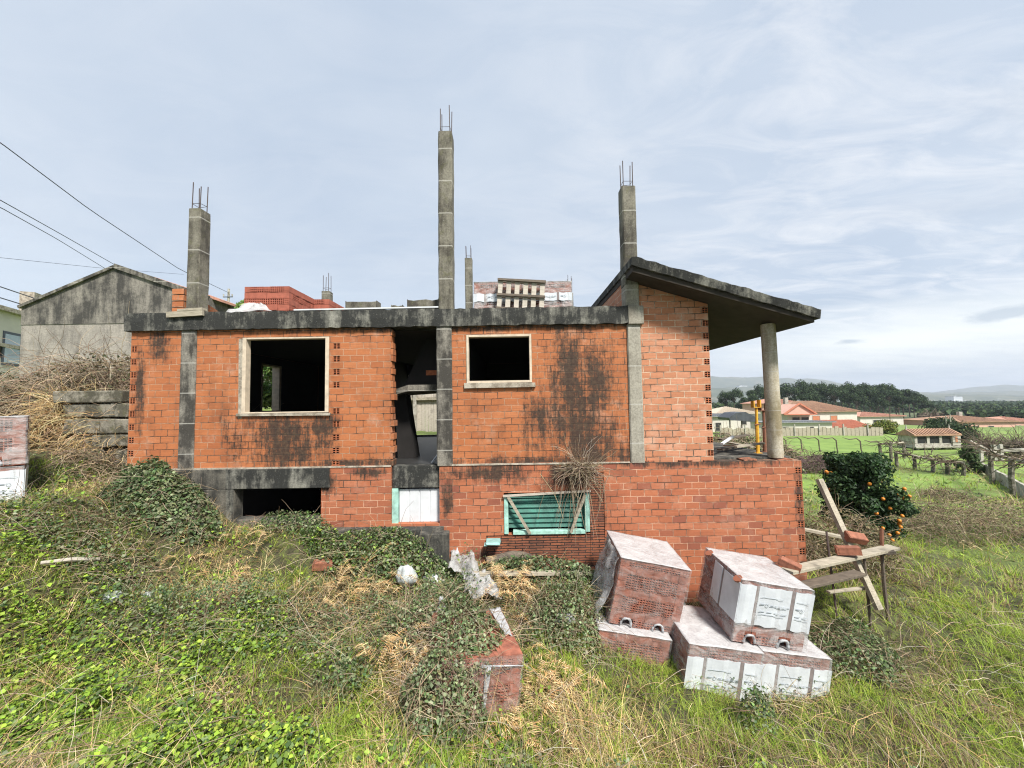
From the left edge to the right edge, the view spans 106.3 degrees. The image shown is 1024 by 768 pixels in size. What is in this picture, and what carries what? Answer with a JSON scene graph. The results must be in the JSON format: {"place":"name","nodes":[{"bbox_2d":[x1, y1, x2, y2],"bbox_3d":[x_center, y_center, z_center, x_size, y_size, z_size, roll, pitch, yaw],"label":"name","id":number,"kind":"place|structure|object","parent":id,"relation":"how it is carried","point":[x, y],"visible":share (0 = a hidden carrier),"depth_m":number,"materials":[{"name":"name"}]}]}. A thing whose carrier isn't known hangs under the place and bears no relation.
{"place":"outdoors","nodes":[
{"label":"outdoors","id":0,"kind":"place"},
{"bbox_2d":[0,407,1023,767],"bbox_3d":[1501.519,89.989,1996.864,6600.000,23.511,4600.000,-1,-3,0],"label":"ground","id":1,"kind":"structure","parent":0,"point":[286,553],"depth_m":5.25,"materials":[{"name":"plant"}]},
{"bbox_2d":[0,460,28,501],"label":"brick pack","id":2,"kind":"object","parent":1,"relation":"on","point":[9,476],"visible":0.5,"depth_m":5.85,"materials":[{"name":"white ceramic"}]},
{"bbox_2d":[0,415,29,466],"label":"brick pack","id":3,"kind":"object","parent":2,"relation":"on","point":[14,443],"visible":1,"depth_m":5.89,"materials":[{"name":"brick"}]},
{"bbox_2d":[0,286,40,386],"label":"white house","id":4,"kind":"structure","parent":1,"relation":"on","point":[10,325],"depth_m":22.93,"materials":[{"name":"paint"}]},
{"bbox_2d":[1,331,20,366],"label":"window","id":5,"kind":"structure","parent":4,"relation":"in","point":[11,338],"depth_m":22.91,"materials":[{"name":"glass"}]},
{"bbox_2d":[0,354,44,417],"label":"dry bramble thicket","id":6,"kind":"object","parent":1,"relation":"on","point":[8,372],"visible":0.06,"depth_m":8.96,"materials":[{"name":"beige plant"}]},
{"bbox_2d":[0,364,128,466],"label":"dry bramble thicket","id":7,"kind":"object","parent":1,"relation":"on","point":[41,426],"visible":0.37,"depth_m":7.40,"materials":[{"name":"brown plant"}]},
{"bbox_2d":[40,557,99,564],"bbox_3d":[-5.765,2.313,5.025,0.051,0.162,0.523,-3,-4,36],"label":"pale pole","id":8,"kind":"object","parent":1,"relation":"on","point":[67,560],"visible":0.92,"depth_m":5.00,"materials":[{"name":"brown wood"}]},
{"bbox_2d":[28,427,126,487],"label":"dry bramble thicket","id":9,"kind":"object","parent":1,"relation":"on","point":[95,463],"visible":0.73,"depth_m":6.94,"materials":[{"name":"brown plant"}]},
{"bbox_2d":[53,390,129,464],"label":"stone block wall","id":10,"kind":"structure","parent":1,"relation":"on","point":[111,428],"depth_m":7.42,"materials":[{"name":"stone"}]},
{"bbox_2d":[0,472,185,599],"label":"bramble bush","id":11,"kind":"object","parent":1,"relation":"on","point":[81,503],"visible":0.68,"depth_m":5.36,"materials":[{"name":"green plant"}]},
{"bbox_2d":[0,309,283,457],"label":"dry bramble thicket","id":12,"kind":"object","parent":1,"relation":"on","point":[118,379],"visible":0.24,"depth_m":8.31,"materials":[{"name":"brown plant"}]},
{"bbox_2d":[17,263,269,407],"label":"old barn","id":13,"kind":"structure","parent":1,"relation":"on","point":[84,305],"depth_m":14.14,"materials":[{"name":"grey concrete"}]},
{"bbox_2d":[69,448,237,561],"bbox_3d":[-5.826,2.103,6.196,2.505,2.143,1.832,1,-3,-30],"label":"bramble bush","id":14,"kind":"object","parent":1,"relation":"on","point":[133,479],"visible":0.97,"depth_m":6.09,"materials":[{"name":"green plant"}]},
{"bbox_2d":[159,521,274,589],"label":"dead fern","id":15,"kind":"object","parent":1,"relation":"on","point":[198,555],"visible":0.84,"depth_m":5.96,"materials":[{"name":"plant"}]},
{"bbox_2d":[223,289,232,301],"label":"utility pole","id":16,"kind":"object","parent":1,"relation":"on","point":[228,296],"visible":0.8,"depth_m":40.45,"materials":[{"name":"stone"}]},
{"bbox_2d":[0,142,228,292],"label":"overhead cable","id":17,"kind":"object","parent":16,"relation":"attached to","point":[85,206],"visible":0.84,"depth_m":19.64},
{"bbox_2d":[234,300,271,408],"bbox_3d":[-8.463,-0.762,12.459,2.813,4.187,2.676,-2,-3,28],"label":"laurel tree","id":18,"kind":"object","parent":1,"relation":"on","point":[267,387],"visible":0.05,"depth_m":12.69,"materials":[{"name":"green plant"}]},
{"bbox_2d":[245,504,350,551],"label":"bramble bush","id":19,"kind":"object","parent":1,"relation":"on","point":[307,515],"visible":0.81,"depth_m":6.54,"materials":[{"name":"green plant"}]},
{"bbox_2d":[312,559,334,570],"bbox_3d":[-3.007,2.881,6.124,0.300,0.106,0.151,5,8,-15],"label":"loose brick","id":20,"kind":"object","parent":1,"relation":"on","point":[317,565],"visible":0.86,"depth_m":6.06,"materials":[{"name":"brick"}]},
{"bbox_2d":[314,556,386,615],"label":"dead fern","id":21,"kind":"object","parent":1,"relation":"on","point":[343,584],"visible":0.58,"depth_m":5.82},
{"bbox_2d":[280,512,466,595],"bbox_3d":[-2.160,2.731,6.215,3.246,1.562,1.574,-1,-3,0],"label":"bramble bush","id":22,"kind":"object","parent":1,"relation":"on","point":[383,535],"visible":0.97,"depth_m":6.22,"materials":[{"name":"green plant"}]},
{"bbox_2d":[318,535,446,625],"bbox_3d":[-2.115,2.950,6.026,1.838,1.049,1.526,-3,-4,36],"label":"dead fern","id":23,"kind":"object","parent":1,"relation":"on","point":[379,583],"visible":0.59,"depth_m":5.88,"materials":[{"name":"plant"}]},
{"bbox_2d":[351,622,432,711],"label":"dead fern","id":24,"kind":"object","parent":1,"relation":"on","point":[387,638],"visible":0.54,"depth_m":4.52,"materials":[{"name":"plant"}]},
{"bbox_2d":[338,574,470,680],"bbox_3d":[-1.288,3.210,5.067,1.806,1.585,1.664,2,-4,-44],"label":"bramble bush","id":25,"kind":"object","parent":1,"relation":"on","point":[407,618],"visible":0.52,"depth_m":4.96,"materials":[{"name":"green plant"}]},
{"bbox_2d":[395,564,417,587],"bbox_3d":[-1.691,3.037,6.041,0.383,0.386,0.249,-3,-4,36],"label":"sack","id":26,"kind":"object","parent":1,"relation":"on","point":[406,570],"visible":0.81,"depth_m":5.98,"materials":[{"name":"plastic"}]},
{"bbox_2d":[411,394,436,431],"bbox_3d":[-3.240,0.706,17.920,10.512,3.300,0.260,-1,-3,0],"label":"door","id":27,"kind":"structure","parent":1,"relation":"on","point":[424,407],"depth_m":17.95,"materials":[{"name":"beige wood"}]},
{"bbox_2d":[364,615,525,767],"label":"bramble bush","id":28,"kind":"object","parent":1,"relation":"on","point":[409,693],"visible":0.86,"depth_m":4.00,"materials":[{"name":"green plant"}]},
{"bbox_2d":[448,549,478,576],"bbox_3d":[-0.867,2.996,6.550,0.498,0.237,0.975,0,-3,-13],"label":"plastic sheet","id":29,"kind":"object","parent":1,"relation":"on","point":[471,563],"visible":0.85,"depth_m":6.30,"materials":[{"name":"grey"}]},
{"bbox_2d":[393,576,547,738],"bbox_3d":[-0.484,2.895,4.603,1.831,1.287,1.794,-1,-3,0],"label":"bramble bush","id":30,"kind":"object","parent":1,"relation":"on","point":[479,616],"visible":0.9,"depth_m":4.54,"materials":[{"name":"green plant"}]},
{"bbox_2d":[124,105,820,602],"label":"unfinished house","id":31,"kind":"structure","parent":1,"relation":"on","point":[620,365],"depth_m":6.98,"materials":[{"name":"orange brick"}]},
{"bbox_2d":[166,307,206,317],"bbox_3d":[-5.938,-1.293,7.009,0.658,0.170,0.120,-1,-3,0],"label":"formwork board","id":32,"kind":"object","parent":31,"relation":"on","point":[188,312],"visible":1,"depth_m":6.95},
{"bbox_2d":[227,302,270,311],"bbox_3d":[-4.917,-1.444,7.268,0.951,0.282,0.319,-1,-3,0],"label":"plastic sheet","id":33,"kind":"object","parent":31,"relation":"on","point":[252,306],"visible":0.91,"depth_m":7.25,"materials":[{"name":"white"}]},
{"bbox_2d":[261,363,281,411],"bbox_3d":[-6.864,0.125,10.813,0.210,1.330,0.880,-1,-3,0],"label":"window frame","id":34,"kind":"structure","parent":31,"relation":"in","point":[276,370],"depth_m":11.15,"materials":[{"name":"concrete"}]},
{"bbox_2d":[244,286,314,311],"bbox_3d":[-4.756,-1.571,8.039,0.882,0.587,1.203,-1,-3,0],"label":"brick stack","id":35,"kind":"object","parent":31,"relation":"on","point":[280,298],"visible":0.56,"depth_m":7.46,"materials":[{"name":"brick"}]},
{"bbox_2d":[241,337,328,413],"bbox_3d":[-4.138,-0.163,7.073,1.582,1.386,0.135,-1,-3,0],"label":"window frame","id":36,"kind":"structure","parent":31,"relation":"in","point":[246,350],"depth_m":7.03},
{"bbox_2d":[314,299,343,310],"bbox_3d":[-4.174,-1.534,8.939,0.372,0.587,1.101,-1,-3,0],"label":"brick stack","id":37,"kind":"object","parent":31,"relation":"on","point":[323,303],"visible":0.11,"depth_m":8.41,"materials":[{"name":"brick"}]},
{"bbox_2d":[294,306,437,310],"bbox_3d":[-2.678,-1.385,7.071,2.649,0.040,0.070,-1,-3,0],"label":"white batten","id":38,"kind":"object","parent":31,"relation":"on","point":[384,308],"visible":0.93,"depth_m":7.04,"materials":[{"name":"paint"}]},
{"bbox_2d":[345,300,380,307],"bbox_3d":[-2.861,-1.454,7.394,0.592,0.256,0.263,-1,-3,0],"label":"concrete block","id":39,"kind":"object","parent":38,"relation":"on","point":[376,303],"depth_m":7.29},
{"bbox_2d":[407,299,437,308],"bbox_3d":[-1.692,-1.479,7.396,0.592,0.272,0.257,-1,-3,0],"label":"concrete block","id":40,"kind":"object","parent":38,"relation":"on","point":[418,303],"depth_m":7.29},
{"bbox_2d":[392,488,439,522],"bbox_3d":[-1.733,2.194,6.974,0.861,0.615,0.110,-1,-3,0],"label":"basement door","id":41,"kind":"structure","parent":31,"relation":"in","point":[422,504],"depth_m":6.98,"materials":[{"name":"white paint"}]},
{"bbox_2d":[473,281,521,308],"bbox_3d":[-0.276,-1.696,8.224,1.050,0.718,1.026,-1,-3,-1],"label":"brick pack","id":42,"kind":"object","parent":31,"relation":"on","point":[485,295],"visible":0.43,"depth_m":7.75,"materials":[{"name":"brown ceramic"}]},
{"bbox_2d":[466,334,531,382],"bbox_3d":[-0.237,-0.462,7.083,1.192,0.886,0.140,-1,-3,0],"label":"window frame","id":43,"kind":"structure","parent":31,"relation":"in","point":[501,335],"depth_m":7.02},
{"bbox_2d":[496,278,545,307],"bbox_3d":[0.174,-1.719,7.567,0.957,0.682,0.152,3,-9,0],"label":"wooden pallet","id":44,"kind":"object","parent":31,"relation":"on","point":[533,297],"visible":0.7,"depth_m":7.54,"materials":[{"name":"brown wood"}]},
{"bbox_2d":[503,490,590,534],"bbox_3d":[0.624,2.289,6.896,1.562,0.777,0.193,-1,-3,0],"label":"basement window","id":45,"kind":"structure","parent":31,"relation":"in","point":[523,510],"depth_m":6.93,"materials":[{"name":"green paint"}]},
{"bbox_2d":[522,281,571,306],"bbox_3d":[0.711,-1.706,8.215,1.052,0.708,1.029,-1,-3,1],"label":"brick pack","id":46,"kind":"object","parent":31,"relation":"on","point":[557,293],"visible":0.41,"depth_m":7.75,"materials":[{"name":"brown ceramic"}]},
{"bbox_2d":[538,436,621,541],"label":"dead ledge plant","id":47,"kind":"object","parent":31,"relation":"on","point":[580,467],"visible":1,"depth_m":6.75,"materials":[{"name":"plant"}]},
{"bbox_2d":[751,400,760,452],"bbox_3d":[4.921,0.851,7.713,0.150,1.062,0.120,-1,-3,0],"label":"shoring prop","id":48,"kind":"object","parent":31,"relation":"on","point":[756,424],"visible":1,"depth_m":7.69,"materials":[{"name":"yellow paint"}]},
{"bbox_2d":[429,607,522,720],"bbox_3d":[-0.507,3.425,4.735,1.029,0.785,1.022,7,-3,-16],"label":"brick pack","id":49,"kind":"object","parent":1,"relation":"on","point":[511,655],"visible":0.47,"depth_m":4.38,"materials":[{"name":"brick"}]},
{"bbox_2d":[474,555,537,631],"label":"dead fern","id":50,"kind":"object","parent":1,"relation":"on","point":[494,571],"visible":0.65,"depth_m":5.99,"materials":[{"name":"plant"}]},
{"bbox_2d":[485,551,531,565],"bbox_3d":[0.005,3.087,6.812,0.967,0.249,0.219,0,-3,-19],"label":"fallen log","id":51,"kind":"object","parent":1,"relation":"on","point":[501,555],"visible":0.35,"depth_m":6.73,"materials":[{"name":"brown wood"}]},
{"bbox_2d":[0,454,1022,767],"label":"ground cover","id":52,"kind":"object","parent":1,"relation":"on","point":[268,744],"visible":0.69,"depth_m":3.95,"materials":[{"name":"green plant"}]},
{"bbox_2d":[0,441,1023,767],"bbox_3d":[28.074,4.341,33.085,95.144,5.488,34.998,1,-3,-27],"label":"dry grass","id":53,"kind":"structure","parent":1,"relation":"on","point":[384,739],"depth_m":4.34,"materials":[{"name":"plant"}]},
{"bbox_2d":[463,569,501,599],"bbox_3d":[-0.473,3.097,5.901,0.543,0.353,0.488,0,-3,-19],"label":"plastic sheet","id":54,"kind":"object","parent":53,"relation":"on","point":[481,590],"visible":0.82,"depth_m":5.87,"materials":[{"name":"grey"}]},
{"bbox_2d":[0,447,1023,767],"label":"ivy carpet","id":55,"kind":"object","parent":1,"relation":"on","point":[436,591],"visible":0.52,"depth_m":4.93,"materials":[{"name":"green plant"}]},
{"bbox_2d":[466,703,581,767],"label":"dead fern","id":56,"kind":"object","parent":1,"relation":"on","point":[516,718],"visible":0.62,"depth_m":4.03,"materials":[{"name":"plant"}]},
{"bbox_2d":[479,547,600,604],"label":"bramble bush","id":57,"kind":"object","parent":1,"relation":"on","point":[517,563],"visible":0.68,"depth_m":6.38,"materials":[{"name":"green plant"}]},
{"bbox_2d":[519,642,610,731],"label":"dead fern","id":58,"kind":"object","parent":1,"relation":"on","point":[550,677],"visible":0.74,"depth_m":4.60,"materials":[{"name":"plant"}]},
{"bbox_2d":[510,559,639,682],"bbox_3d":[0.773,3.409,5.586,2.311,1.504,1.751,-1,-3,0],"label":"bramble bush","id":59,"kind":"object","parent":1,"relation":"on","point":[564,623],"visible":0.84,"depth_m":5.51,"materials":[{"name":"green plant"}]},
{"bbox_2d":[594,609,671,665],"bbox_3d":[1.688,3.961,5.862,1.069,0.928,1.020,7,0,2],"label":"brick pack","id":60,"kind":"object","parent":1,"relation":"on","point":[654,644],"visible":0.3,"depth_m":5.39,"materials":[{"name":"brick"}]},
{"bbox_2d":[592,530,691,634],"bbox_3d":[1.855,3.222,5.982,1.259,1.401,1.013,10,2,2],"label":"brick pack","id":61,"kind":"object","parent":60,"relation":"on","point":[645,579],"visible":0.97,"depth_m":5.53,"materials":[{"name":"brick"}]},
{"bbox_2d":[669,605,763,702],"bbox_3d":[2.761,3.889,5.522,1.042,0.858,1.023,8,0,-1],"label":"brick pack","id":62,"kind":"object","parent":1,"relation":"on","point":[705,646],"visible":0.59,"depth_m":5.06,"materials":[{"name":"white ceramic"}]},
{"bbox_2d":[712,413,733,431],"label":"village house","id":63,"kind":"structure","parent":1,"relation":"on","point":[716,420],"depth_m":67.70,"materials":[{"name":"paint"}]},
{"bbox_2d":[712,406,758,428],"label":"village house","id":64,"kind":"structure","parent":1,"relation":"on","point":[723,410],"depth_m":82.22,"materials":[{"name":"paint"}]},
{"bbox_2d":[718,412,758,427],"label":"tarp shelter","id":65,"kind":"object","parent":1,"relation":"on","point":[739,416],"visible":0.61,"depth_m":59.41,"materials":[{"name":"grey plastic"}]},
{"bbox_2d":[692,660,825,752],"bbox_3d":[2.889,3.987,4.498,1.132,1.095,1.071,-1,-3,0],"label":"bramble bush","id":66,"kind":"object","parent":1,"relation":"on","point":[756,693],"visible":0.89,"depth_m":4.47,"materials":[{"name":"green plant"}]},
{"bbox_2d":[713,421,808,459],"bbox_3d":[16.998,4.827,29.755,11.057,4.836,10.011,-1,-3,0],"label":"dry weed strip","id":67,"kind":"object","parent":1,"relation":"on","point":[744,440],"visible":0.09,"depth_m":28.65,"materials":[{"name":"brown plant"}]},
{"bbox_2d":[780,387,799,400],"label":"pine tree","id":68,"kind":"object","parent":1,"relation":"on","point":[784,392],"visible":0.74,"depth_m":159.34,"materials":[{"name":"green plant"}]},
{"bbox_2d":[746,420,835,428],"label":"outbuilding","id":69,"kind":"structure","parent":1,"relation":"on","point":[803,423],"depth_m":73.66,"materials":[{"name":"paint"}]},
{"bbox_2d":[757,637,831,701],"bbox_3d":[3.728,4.021,5.580,0.994,0.857,1.024,8,0,-2],"label":"brick pack","id":70,"kind":"object","parent":1,"relation":"on","point":[809,663],"visible":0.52,"depth_m":5.09,"materials":[{"name":"white ceramic"}]},
{"bbox_2d":[698,547,814,651],"bbox_3d":[3.496,3.105,5.657,1.069,0.868,1.038,9,1,0],"label":"brick pack","id":71,"kind":"object","parent":70,"relation":"on","point":[761,600],"visible":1,"depth_m":5.19,"materials":[{"name":"white ceramic"}]},
{"bbox_2d":[719,424,882,436],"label":"slab fence","id":72,"kind":"object","parent":1,"relation":"on","point":[837,431],"visible":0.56,"depth_m":57.73,"materials":[{"name":"concrete"}]},
{"bbox_2d":[754,398,859,420],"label":"village house","id":73,"kind":"structure","parent":1,"relation":"on","point":[803,410],"depth_m":86.70,"materials":[{"name":"ceramic"}]},
{"bbox_2d":[785,445,844,474],"bbox_3d":[18.796,4.873,23.704,5.453,2.354,3.332,-1,-3,0],"label":"brush heap","id":74,"kind":"object","parent":1,"relation":"on","point":[814,460],"visible":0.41,"depth_m":23.33,"materials":[{"name":"brown plant"}]},
{"bbox_2d":[824,385,848,404],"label":"pine tree","id":75,"kind":"object","parent":1,"relation":"on","point":[832,391],"visible":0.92,"depth_m":156.78,"materials":[{"name":"green plant"}]},
{"bbox_2d":[781,528,899,629],"bbox_3d":[5.261,3.319,6.589,2.756,1.617,1.209,0,-3,-17],"label":"trestle","id":76,"kind":"object","parent":1,"relation":"on","point":[881,551],"visible":0.74,"depth_m":6.18,"materials":[{"name":"brown wood"}]},
{"bbox_2d":[777,555,801,574],"bbox_3d":[4.190,2.729,5.802,0.288,0.102,0.145,20,16,39],"label":"loose brick","id":77,"kind":"object","parent":76,"relation":"on","point":[783,561],"visible":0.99,"depth_m":5.77,"materials":[{"name":"brick"}]},
{"bbox_2d":[834,545,862,555],"bbox_3d":[5.400,2.674,6.174,0.312,0.111,0.157,-11,-10,27],"label":"loose brick","id":78,"kind":"object","parent":76,"relation":"on","point":[854,550],"visible":1,"depth_m":6.13,"materials":[{"name":"brick"}]},
{"bbox_2d":[816,479,883,609],"bbox_3d":[5.671,2.641,6.495,0.120,1.920,0.844,0,-3,-18],"label":"leaning board","id":79,"kind":"object","parent":76,"relation":"on","point":[858,564],"visible":0.86,"depth_m":6.51,"materials":[{"name":"wood"}]},
{"bbox_2d":[844,530,868,544],"bbox_3d":[5.760,2.578,6.442,0.300,0.106,0.151,9,33,5],"label":"loose brick","id":80,"kind":"object","parent":76,"relation":"on","point":[856,537],"visible":1,"depth_m":6.40,"materials":[{"name":"brick"}]},
{"bbox_2d":[822,419,870,427],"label":"red roofed shed","id":81,"kind":"structure","parent":1,"relation":"on","point":[848,423],"depth_m":77.32,"materials":[{"name":"tile"}]},
{"bbox_2d":[846,390,868,411],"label":"pine tree","id":82,"kind":"object","parent":1,"relation":"on","point":[859,398],"visible":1,"depth_m":149.35,"materials":[{"name":"green plant"}]},
{"bbox_2d":[814,450,921,548],"bbox_3d":[8.540,3.060,9.477,1.981,2.878,1.953,-1,-3,0],"label":"orange tree","id":83,"kind":"object","parent":1,"relation":"on","point":[849,478],"visible":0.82,"depth_m":8.99,"materials":[{"name":"green plant"}]},
{"bbox_2d":[712,400,1023,417],"bbox_3d":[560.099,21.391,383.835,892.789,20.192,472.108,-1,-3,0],"label":"wood","id":84,"kind":"object","parent":1,"relation":"on","point":[1003,408],"visible":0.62,"depth_m":230.79,"materials":[{"name":"green plant"}]},
{"bbox_2d":[804,491,932,593],"bbox_3d":[6.969,3.341,8.358,3.620,2.302,2.670,-1,-3,0],"label":"dry weed strip","id":85,"kind":"object","parent":1,"relation":"on","point":[820,546],"visible":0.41,"depth_m":8.14,"materials":[{"name":"brown plant"}]},
{"bbox_2d":[867,394,890,412],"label":"pine tree","id":86,"kind":"object","parent":1,"relation":"on","point":[878,400],"visible":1,"depth_m":149.15,"materials":[{"name":"green plant"}]},
{"bbox_2d":[805,588,955,712],"bbox_3d":[4.971,3.842,5.694,2.195,1.484,1.960,-3,-4,34],"label":"bramble bush","id":87,"kind":"object","parent":1,"relation":"on","point":[857,638],"visible":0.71,"depth_m":5.51,"materials":[{"name":"green plant"}]},
{"bbox_2d":[862,419,899,433],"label":"citrus tree","id":88,"kind":"object","parent":1,"relation":"on","point":[888,426],"visible":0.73,"depth_m":60.84,"materials":[{"name":"green plant"}]},
{"bbox_2d":[857,412,905,424],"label":"village house","id":89,"kind":"structure","parent":1,"relation":"on","point":[870,418],"depth_m":103.58,"materials":[{"name":"paint"}]},
{"bbox_2d":[854,430,917,461],"bbox_3d":[28.606,4.626,28.669,3.093,2.739,5.790,-2,-3,24],"label":"vine pergola","id":90,"kind":"object","parent":1,"relation":"on","point":[900,443],"visible":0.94,"depth_m":28.68,"materials":[{"name":"stone"}]},
{"bbox_2d":[825,480,1023,552],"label":"dry weed strip","id":91,"kind":"object","parent":1,"relation":"on","point":[964,518],"visible":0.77,"depth_m":10.68,"materials":[{"name":"brown plant"}]},
{"bbox_2d":[877,432,981,477],"bbox_3d":[24.916,4.421,23.072,2.661,2.892,4.862,-1,-3,0],"label":"vine pergola","id":92,"kind":"object","parent":1,"relation":"on","point":[947,463],"visible":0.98,"depth_m":22.89,"materials":[{"name":"stone"}]},
{"bbox_2d":[916,482,978,502],"bbox_3d":[17.677,4.671,15.709,2.600,1.317,2.001,-1,-3,0],"label":"brush heap","id":93,"kind":"object","parent":1,"relation":"on","point":[954,495],"visible":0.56,"depth_m":15.66,"materials":[{"name":"brown plant"}]},
{"bbox_2d":[917,420,983,444],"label":"dark tree","id":94,"kind":"object","parent":1,"relation":"on","point":[959,428],"visible":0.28,"depth_m":42.89,"materials":[{"name":"green plant"}]},
{"bbox_2d":[903,412,1018,426],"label":"village house","id":95,"kind":"structure","parent":1,"relation":"on","point":[958,417],"depth_m":92.73,"materials":[{"name":"ceramic"}]},
{"bbox_2d":[953,446,985,472],"bbox_3d":[27.127,4.601,22.677,1.534,1.883,1.020,-1,-3,0],"label":"ivy clad post","id":96,"kind":"object","parent":1,"relation":"on","point":[971,458],"visible":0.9,"depth_m":22.63,"materials":[{"name":"green plant"}]},
{"bbox_2d":[952,424,1018,454],"bbox_3d":[44.371,5.659,35.579,4.927,3.855,4.642,-2,-3,24],"label":"bare tree","id":97,"kind":"object","parent":1,"relation":"on","point":[988,439],"visible":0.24,"depth_m":35.72,"materials":[{"name":"brown plant"}]},
{"bbox_2d":[950,430,1023,498],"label":"vine pergola","id":98,"kind":"object","parent":1,"relation":"on","point":[992,454],"visible":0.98,"depth_m":17.22,"materials":[{"name":"stone"}]},
{"bbox_2d":[970,421,1023,457],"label":"bare tree","id":99,"kind":"object","parent":1,"relation":"on","point":[1017,443],"visible":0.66,"depth_m":33.77,"materials":[{"name":"brown plant"}]},
{"bbox_2d":[977,444,1023,460],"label":"concrete gate frame","id":100,"kind":"object","parent":1,"relation":"on","point":[981,456],"visible":0.29,"depth_m":26.79,"materials":[{"name":"concrete"}]},
{"bbox_2d":[980,460,1023,497],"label":"stone wall","id":101,"kind":"structure","parent":1,"relation":"on","point":[999,475],"depth_m":19.10,"materials":[{"name":"stone"}]},
{"bbox_3d":[1.362,3.198,6.554,0.121,0.085,0.240,-2,-15,20],"label":"loose brick","id":102,"kind":"object","parent":1,"relation":"on","visible":0},
{"bbox_2d":[474,570,594,575],"bbox_3d":[0.378,3.081,6.257,2.012,0.218,0.110,0,-3,-11],"label":"plank","id":103,"kind":"object","parent":102,"relation":"on","point":[533,573],"visible":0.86,"depth_m":6.21,"materials":[{"name":"wood"}]},
{"bbox_2d":[0,0,1023,391],"label":"sky","id":104,"kind":"structure","parent":0,"point":[860,163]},
{"bbox_2d":[423,376,1023,403],"bbox_3d":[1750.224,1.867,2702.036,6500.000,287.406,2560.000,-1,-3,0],"label":"hills","id":105,"kind":"structure","parent":0,"point":[981,393],"depth_m":2533.66,"materials":[{"name":"plant"}]},
{"bbox_2d":[713,436,912,455],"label":"field","id":106,"kind":"structure","parent":0,"point":[844,445],"depth_m":44.89,"materials":[{"name":"green plant"}]},
{"bbox_2d":[895,424,961,449],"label":"stone granary","id":107,"kind":"structure","parent":106,"relation":"on","point":[943,438],"depth_m":39.78,"materials":[{"name":"stone"}]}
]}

